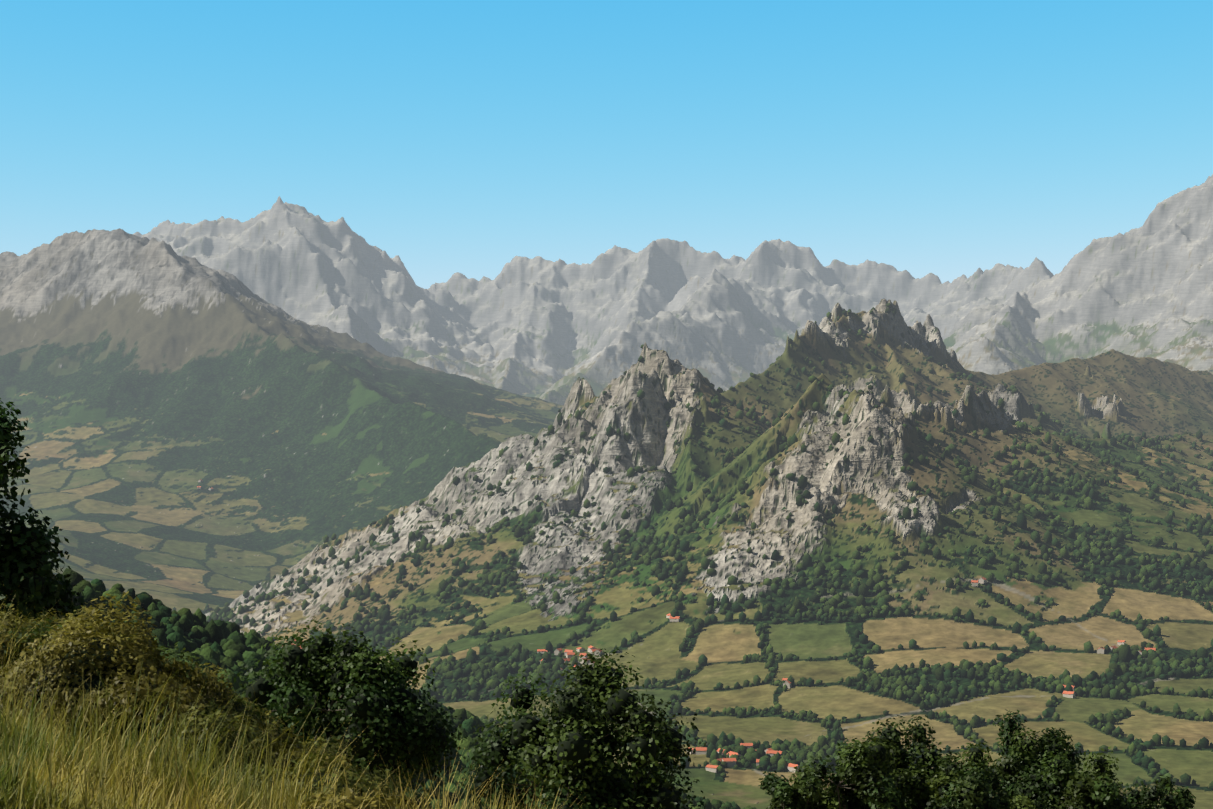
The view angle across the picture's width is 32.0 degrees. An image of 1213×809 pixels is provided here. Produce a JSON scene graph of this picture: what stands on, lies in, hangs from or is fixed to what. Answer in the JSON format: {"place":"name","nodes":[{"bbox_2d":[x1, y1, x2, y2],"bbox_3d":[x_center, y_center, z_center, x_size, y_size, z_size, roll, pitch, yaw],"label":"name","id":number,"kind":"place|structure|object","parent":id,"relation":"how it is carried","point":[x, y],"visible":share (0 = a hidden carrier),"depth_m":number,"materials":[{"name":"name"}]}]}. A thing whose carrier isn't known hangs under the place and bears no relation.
{"place":"outdoors","nodes":[
{"label":"outdoors","id":0,"kind":"place"},
{"bbox_2d":[0,174,1212,808],"bbox_3d":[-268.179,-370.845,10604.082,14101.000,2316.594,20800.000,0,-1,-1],"label":"terrain","id":1,"kind":"structure","parent":0,"point":[292,384],"depth_m":6599.74,"materials":[{"name":"grey stone"}]},
{"bbox_2d":[11,568,753,808],"bbox_3d":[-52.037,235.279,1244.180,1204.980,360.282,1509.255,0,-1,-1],"label":"forest trees","id":2,"kind":"object","parent":1,"relation":"on","point":[231,647],"visible":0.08,"depth_m":1169.66,"materials":[{"name":"green plant"}]},
{"bbox_2d":[106,303,1212,701],"bbox_3d":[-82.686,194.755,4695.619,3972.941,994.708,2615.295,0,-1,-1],"label":"forest trees","id":3,"kind":"object","parent":1,"relation":"on","point":[552,671],"visible":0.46,"depth_m":4151.11,"materials":[{"name":"green plant"}]},
{"bbox_2d":[197,480,1155,772],"bbox_3d":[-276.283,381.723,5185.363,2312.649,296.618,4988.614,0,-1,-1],"label":"village houses","id":4,"kind":"structure","parent":1,"relation":"on","point":[729,760],"depth_m":3480.31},
{"bbox_2d":[453,657,1212,808],"bbox_3d":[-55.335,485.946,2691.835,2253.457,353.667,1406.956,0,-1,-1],"label":"forest trees","id":5,"kind":"object","parent":1,"relation":"on","point":[895,684],"visible":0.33,"depth_m":3182.11,"materials":[{"name":"green plant"}]},
{"bbox_2d":[0,0,1212,288],"label":"sky","id":6,"kind":"structure","parent":0,"point":[949,140],"materials":[{"name":"blue"}]},
{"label":"ground","id":7,"kind":"structure","parent":0,"visible":0},
{"bbox_2d":[0,398,84,625],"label":"tree","id":8,"kind":"object","parent":7,"relation":"on","point":[26,565],"visible":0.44,"depth_m":47.04,"materials":[{"name":"green plant"}]},
{"bbox_2d":[0,591,407,808],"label":"bank shrubs","id":9,"kind":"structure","parent":7,"relation":"on","point":[63,637],"depth_m":24.36,"materials":[{"name":"green plant"}]},
{"bbox_2d":[0,598,605,808],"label":"bank grass","id":10,"kind":"structure","parent":7,"relation":"on","point":[40,768],"depth_m":19.42,"materials":[{"name":"green plant"}]},
{"bbox_2d":[224,616,466,808],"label":"bush","id":11,"kind":"object","parent":7,"relation":"on","point":[357,683],"visible":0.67,"depth_m":73.03,"materials":[{"name":"green plant"}]},
{"bbox_2d":[456,646,705,808],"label":"bush","id":12,"kind":"object","parent":7,"relation":"on","point":[578,747],"visible":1,"depth_m":68.45,"materials":[{"name":"green plant"}]},
{"bbox_2d":[759,763,823,808],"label":"bush","id":13,"kind":"object","parent":7,"relation":"on","point":[804,792],"visible":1,"depth_m":117.14,"materials":[{"name":"green plant"}]},
{"bbox_2d":[786,730,909,808],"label":"bush","id":14,"kind":"object","parent":7,"relation":"on","point":[857,757],"visible":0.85,"depth_m":120.61,"materials":[{"name":"green plant"}]},
{"bbox_2d":[863,714,960,808],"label":"bush","id":15,"kind":"object","parent":7,"relation":"on","point":[912,781],"visible":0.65,"depth_m":125.02,"materials":[{"name":"green plant"}]},
{"bbox_2d":[925,737,1037,808],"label":"bush","id":16,"kind":"object","parent":7,"relation":"on","point":[966,789],"visible":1,"depth_m":120.88,"materials":[{"name":"green plant"}]},
{"bbox_2d":[987,709,1094,808],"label":"bush","id":17,"kind":"object","parent":7,"relation":"on","point":[1023,762],"visible":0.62,"depth_m":127.06,"materials":[{"name":"green plant"}]},
{"bbox_2d":[1021,746,1131,808],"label":"bush","id":18,"kind":"object","parent":7,"relation":"on","point":[1100,790],"visible":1,"depth_m":122.41,"materials":[{"name":"green plant"}]},
{"bbox_2d":[1120,775,1195,808],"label":"bush","id":19,"kind":"object","parent":7,"relation":"on","point":[1181,799],"visible":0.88,"depth_m":125.65,"materials":[{"name":"green plant"}]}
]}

